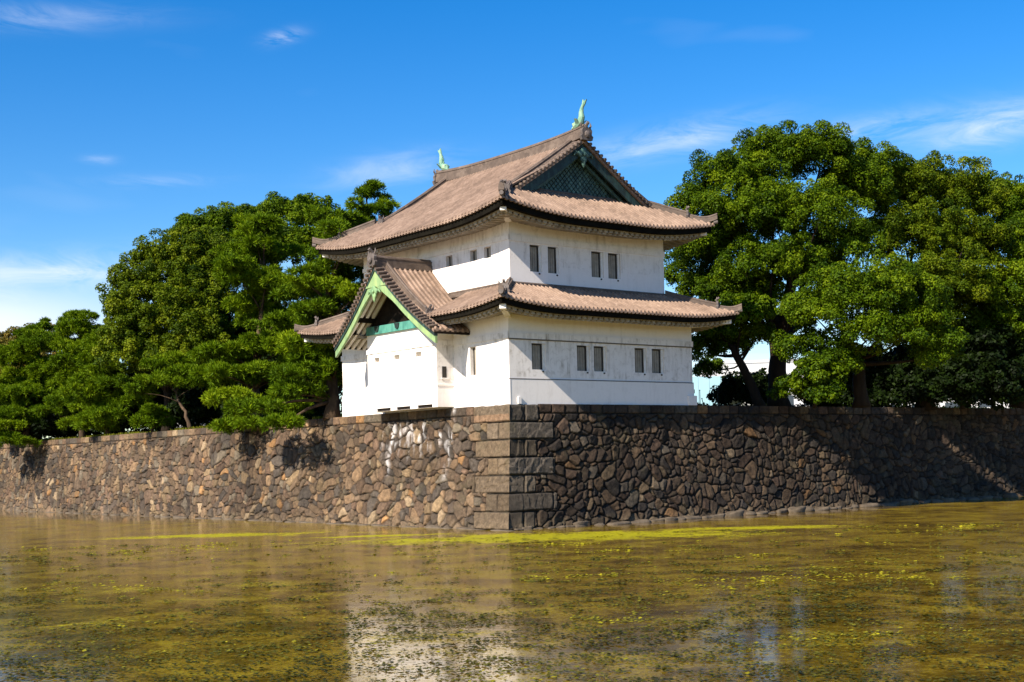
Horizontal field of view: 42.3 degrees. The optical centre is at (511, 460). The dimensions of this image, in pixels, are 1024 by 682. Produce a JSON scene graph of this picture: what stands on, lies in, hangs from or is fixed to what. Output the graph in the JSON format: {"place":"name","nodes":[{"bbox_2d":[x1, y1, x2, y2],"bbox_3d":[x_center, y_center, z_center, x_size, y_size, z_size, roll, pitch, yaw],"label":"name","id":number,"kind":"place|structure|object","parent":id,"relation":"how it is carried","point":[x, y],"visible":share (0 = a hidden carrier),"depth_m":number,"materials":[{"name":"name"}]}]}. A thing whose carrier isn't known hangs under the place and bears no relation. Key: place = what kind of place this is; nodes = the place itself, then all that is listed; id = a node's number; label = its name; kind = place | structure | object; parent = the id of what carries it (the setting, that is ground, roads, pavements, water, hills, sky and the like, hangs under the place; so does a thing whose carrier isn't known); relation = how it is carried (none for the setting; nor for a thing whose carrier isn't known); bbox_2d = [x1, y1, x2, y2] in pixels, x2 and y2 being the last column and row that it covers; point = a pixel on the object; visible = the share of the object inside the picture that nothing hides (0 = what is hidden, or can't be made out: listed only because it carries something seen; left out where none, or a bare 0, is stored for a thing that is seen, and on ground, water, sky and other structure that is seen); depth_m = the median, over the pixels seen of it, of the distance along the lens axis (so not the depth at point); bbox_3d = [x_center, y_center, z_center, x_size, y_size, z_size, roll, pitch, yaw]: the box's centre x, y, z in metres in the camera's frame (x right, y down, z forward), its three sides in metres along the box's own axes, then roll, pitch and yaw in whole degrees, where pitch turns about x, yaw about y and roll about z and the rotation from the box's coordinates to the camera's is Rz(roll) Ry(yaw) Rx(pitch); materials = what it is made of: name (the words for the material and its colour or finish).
{"place":"outdoors","nodes":[
{"label":"outdoors","id":0,"kind":"place"},
{"bbox_2d":[4,415,341,443],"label":"grass","id":1,"kind":"structure","parent":0,"point":[204,426],"depth_m":98.31,"materials":[{"name":"green plant"}]},
{"bbox_2d":[172,290,280,394],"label":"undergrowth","id":2,"kind":"object","parent":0,"point":[241,330],"visible":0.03,"depth_m":102.84,"materials":[{"name":"green plant"}]},
{"bbox_2d":[261,290,352,400],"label":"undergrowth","id":3,"kind":"object","parent":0,"point":[272,358],"visible":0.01,"depth_m":97.44,"materials":[{"name":"green plant"}]},
{"bbox_2d":[0,477,1023,681],"bbox_3d":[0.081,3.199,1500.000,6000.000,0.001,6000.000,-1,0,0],"label":"water","id":4,"kind":"structure","parent":0,"point":[39,531],"depth_m":32.25,"materials":[{"name":"green liquid"}]},
{"bbox_2d":[0,404,1023,530],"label":"stone rampart","id":5,"kind":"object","parent":4,"relation":"in","point":[570,465],"visible":0.85,"depth_m":73.67,"materials":[{"name":"stone"}]},
{"bbox_2d":[128,403,176,431],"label":"pine shrub","id":6,"kind":"object","parent":5,"relation":"on","point":[159,415],"visible":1,"depth_m":94.16,"materials":[{"name":"green plant"}]},
{"bbox_2d":[294,99,741,416],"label":"castle turret","id":7,"kind":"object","parent":5,"relation":"on","point":[531,274],"visible":1,"depth_m":66.99,"materials":[{"name":"white paint"}]},
{"bbox_2d":[449,256,452,265],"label":"window","id":8,"kind":"structure","parent":7,"relation":"in","point":[450,258],"depth_m":68.03,"materials":[{"name":"grey"}]},
{"bbox_2d":[473,348,475,374],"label":"window","id":9,"kind":"structure","parent":7,"relation":"in","point":[474,349],"depth_m":65.02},
{"bbox_2d":[473,251,476,260],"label":"window","id":10,"kind":"structure","parent":7,"relation":"in","point":[474,252],"depth_m":66.45,"materials":[{"name":"grey"}]},
{"bbox_2d":[487,247,490,257],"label":"window","id":11,"kind":"structure","parent":7,"relation":"in","point":[488,249],"depth_m":65.53,"materials":[{"name":"grey"}]},
{"bbox_2d":[530,245,540,274],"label":"window","id":12,"kind":"structure","parent":7,"relation":"in","point":[535,251],"depth_m":65.15,"materials":[{"name":"paint"}]},
{"bbox_2d":[531,344,544,371],"bbox_3d":[1.242,-4.969,63.825,0.866,1.372,0.260,-1,0,-39],"label":"window","id":13,"kind":"structure","parent":7,"relation":"in","point":[538,350],"depth_m":63.95,"materials":[{"name":"paint"}]},
{"bbox_2d":[548,247,558,275],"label":"window","id":14,"kind":"structure","parent":7,"relation":"in","point":[553,267],"depth_m":65.87,"materials":[{"name":"paint"}]},
{"bbox_2d":[577,346,588,372],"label":"window","id":15,"kind":"structure","parent":7,"relation":"in","point":[582,351],"depth_m":65.71,"materials":[{"name":"paint"}]},
{"bbox_2d":[591,252,602,279],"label":"window","id":16,"kind":"structure","parent":7,"relation":"in","point":[596,257],"depth_m":67.74,"materials":[{"name":"paint"}]},
{"bbox_2d":[594,346,605,373],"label":"window","id":17,"kind":"structure","parent":7,"relation":"in","point":[599,352],"depth_m":66.42,"materials":[{"name":"paint"}]},
{"bbox_2d":[608,253,619,281],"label":"window","id":18,"kind":"structure","parent":7,"relation":"in","point":[613,259],"depth_m":68.45,"materials":[{"name":"paint"}]},
{"bbox_2d":[635,348,645,374],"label":"window","id":19,"kind":"structure","parent":7,"relation":"in","point":[640,354],"depth_m":68.20,"materials":[{"name":"paint"}]},
{"bbox_2d":[652,349,662,375],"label":"window","id":20,"kind":"structure","parent":7,"relation":"in","point":[657,354],"depth_m":68.97,"materials":[{"name":"paint"}]},
{"bbox_2d":[965,314,1023,411],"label":"undergrowth","id":21,"kind":"object","parent":5,"relation":"on","point":[1017,346],"visible":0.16,"depth_m":83.72,"materials":[{"name":"green plant"}]},
{"bbox_2d":[0,522,1023,681],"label":"pond weed","id":22,"kind":"object","parent":4,"relation":"on","point":[493,657],"visible":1,"depth_m":25.06,"materials":[{"name":"green plant"}]},
{"bbox_2d":[0,0,1023,442],"label":"sky","id":23,"kind":"structure","parent":0,"point":[120,120],"materials":[{"name":"blue"}]},
{"bbox_2d":[699,359,805,405],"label":"office block","id":24,"kind":"structure","parent":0,"point":[754,365],"depth_m":170.00,"materials":[{"name":"white glass"}]},
{"bbox_2d":[788,395,793,404],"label":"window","id":25,"kind":"structure","parent":24,"relation":"in","point":[791,398],"depth_m":169.94,"materials":[{"name":"grey glass"}]},
{"bbox_2d":[883,398,1008,407],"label":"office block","id":26,"kind":"structure","parent":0,"point":[953,405],"depth_m":149.94,"materials":[{"name":"white glass"}]},
{"bbox_2d":[945,403,957,407],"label":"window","id":27,"kind":"structure","parent":26,"relation":"in","point":[947,405],"depth_m":149.94,"materials":[{"name":"grey glass"}]},
{"label":"ground","id":28,"kind":"structure","parent":0,"visible":0},
{"bbox_2d":[0,322,59,439],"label":"broadleaf tree","id":29,"kind":"object","parent":28,"relation":"on","point":[6,336],"visible":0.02,"depth_m":127.08,"materials":[{"name":"green plant"}]},
{"bbox_2d":[0,317,69,448],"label":"pine tree","id":30,"kind":"object","parent":28,"relation":"on","point":[21,386],"visible":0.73,"depth_m":110.93,"materials":[{"name":"green plant"}]},
{"bbox_2d":[3,405,76,438],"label":"undergrowth","id":31,"kind":"object","parent":28,"relation":"on","point":[56,435],"visible":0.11,"depth_m":115.08,"materials":[{"name":"green plant"}]},
{"bbox_2d":[30,406,124,437],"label":"undergrowth","id":32,"kind":"object","parent":28,"relation":"on","point":[48,424],"visible":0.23,"depth_m":110.14,"materials":[{"name":"green plant"}]},
{"bbox_2d":[31,308,133,437],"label":"pine tree","id":33,"kind":"object","parent":28,"relation":"on","point":[70,323],"visible":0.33,"depth_m":107.75,"materials":[{"name":"green plant"}]},
{"bbox_2d":[56,326,155,433],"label":"pine tree","id":34,"kind":"object","parent":28,"relation":"on","point":[103,398],"visible":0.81,"depth_m":101.42,"materials":[{"name":"green plant"}]},
{"bbox_2d":[91,402,175,432],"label":"undergrowth","id":35,"kind":"object","parent":28,"relation":"on","point":[135,409],"visible":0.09,"depth_m":104.11,"materials":[{"name":"green plant"}]},
{"bbox_2d":[127,371,199,405],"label":"undergrowth","id":36,"kind":"object","parent":28,"relation":"on","point":[158,398],"visible":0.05,"depth_m":112.46,"materials":[{"name":"green plant"}]},
{"bbox_2d":[91,224,239,430],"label":"broadleaf tree","id":37,"kind":"object","parent":28,"relation":"on","point":[186,299],"visible":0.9,"depth_m":98.11,"materials":[{"name":"green plant"}]},
{"bbox_2d":[122,350,220,427],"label":"pine tree","id":38,"kind":"object","parent":28,"relation":"on","point":[175,365],"visible":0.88,"depth_m":92.05,"materials":[{"name":"green plant"}]},
{"bbox_2d":[43,412,341,439],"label":"hedge","id":39,"kind":"object","parent":28,"relation":"on","point":[149,430],"visible":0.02,"depth_m":108.86,"materials":[{"name":"green plant"}]},
{"bbox_2d":[164,385,226,427],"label":"undergrowth","id":40,"kind":"object","parent":28,"relation":"on","point":[198,413],"visible":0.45,"depth_m":95.68,"materials":[{"name":"green plant"}]},
{"bbox_2d":[163,201,257,421],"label":"broadleaf tree","id":41,"kind":"object","parent":28,"relation":"on","point":[215,219],"visible":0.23,"depth_m":106.61,"materials":[{"name":"green plant"}]},
{"bbox_2d":[187,212,325,435],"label":"pine tree","id":42,"kind":"object","parent":28,"relation":"on","point":[247,260],"visible":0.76,"depth_m":84.12,"materials":[{"name":"green plant"}]},
{"bbox_2d":[219,378,341,418],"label":"undergrowth","id":43,"kind":"object","parent":28,"relation":"on","point":[318,410],"visible":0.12,"depth_m":89.87,"materials":[{"name":"green plant"}]},
{"bbox_2d":[220,202,371,432],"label":"pine tree","id":44,"kind":"object","parent":28,"relation":"on","point":[321,363],"visible":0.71,"depth_m":75.28,"materials":[{"name":"green plant"}]},
{"bbox_2d":[256,191,353,297],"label":"broadleaf tree","id":45,"kind":"object","parent":28,"relation":"on","point":[287,210],"visible":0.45,"depth_m":98.92,"materials":[{"name":"green plant"}]},
{"bbox_2d":[343,178,401,226],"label":"pine tree","id":46,"kind":"object","parent":28,"relation":"on","point":[384,205],"visible":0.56,"depth_m":92.42,"materials":[{"name":"green plant"}]},
{"bbox_2d":[692,376,722,405],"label":"site hoarding","id":47,"kind":"object","parent":28,"relation":"on","point":[703,385],"visible":0.16,"depth_m":100.00,"materials":[{"name":"metal"}]},
{"bbox_2d":[706,368,767,405],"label":"undergrowth","id":48,"kind":"object","parent":28,"relation":"on","point":[730,387],"visible":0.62,"depth_m":82.67,"materials":[{"name":"green plant"}]},
{"bbox_2d":[691,268,788,405],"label":"leaning tree","id":49,"kind":"object","parent":28,"relation":"on","point":[743,334],"visible":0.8,"depth_m":77.24,"materials":[{"name":"green plant"}]},
{"bbox_2d":[663,119,914,405],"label":"broadleaf tree","id":50,"kind":"object","parent":28,"relation":"on","point":[765,202],"visible":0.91,"depth_m":77.87,"materials":[{"name":"green plant"}]},
{"bbox_2d":[765,340,867,407],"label":"leafy shrub","id":51,"kind":"object","parent":28,"relation":"on","point":[822,366],"visible":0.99,"depth_m":71.84,"materials":[{"name":"green plant"}]},
{"bbox_2d":[796,346,893,406],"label":"undergrowth","id":52,"kind":"object","parent":28,"relation":"on","point":[846,399],"visible":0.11,"depth_m":82.94,"materials":[{"name":"green plant"}]},
{"bbox_2d":[697,402,1009,407],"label":"hedge","id":53,"kind":"object","parent":28,"relation":"on","point":[943,406],"visible":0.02,"depth_m":91.83,"materials":[{"name":"green plant"}]},
{"bbox_2d":[769,253,969,407],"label":"broadleaf tree","id":54,"kind":"object","parent":28,"relation":"on","point":[874,293],"visible":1,"depth_m":71.76,"materials":[{"name":"green plant"}]},
{"bbox_2d":[845,337,968,407],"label":"undergrowth","id":55,"kind":"object","parent":28,"relation":"on","point":[899,382],"visible":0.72,"depth_m":82.05,"materials":[{"name":"green plant"}]},
{"bbox_2d":[851,150,1017,410],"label":"broadleaf tree","id":56,"kind":"object","parent":28,"relation":"on","point":[928,193],"visible":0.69,"depth_m":82.15,"materials":[{"name":"green plant"}]},
{"bbox_2d":[910,317,1023,408],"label":"undergrowth","id":57,"kind":"object","parent":28,"relation":"on","point":[982,367],"visible":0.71,"depth_m":81.72,"materials":[{"name":"green plant"}]},
{"bbox_2d":[956,169,1023,408],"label":"broadleaf tree","id":58,"kind":"object","parent":28,"relation":"on","point":[1012,214],"visible":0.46,"depth_m":83.31,"materials":[{"name":"green plant"}]}
]}

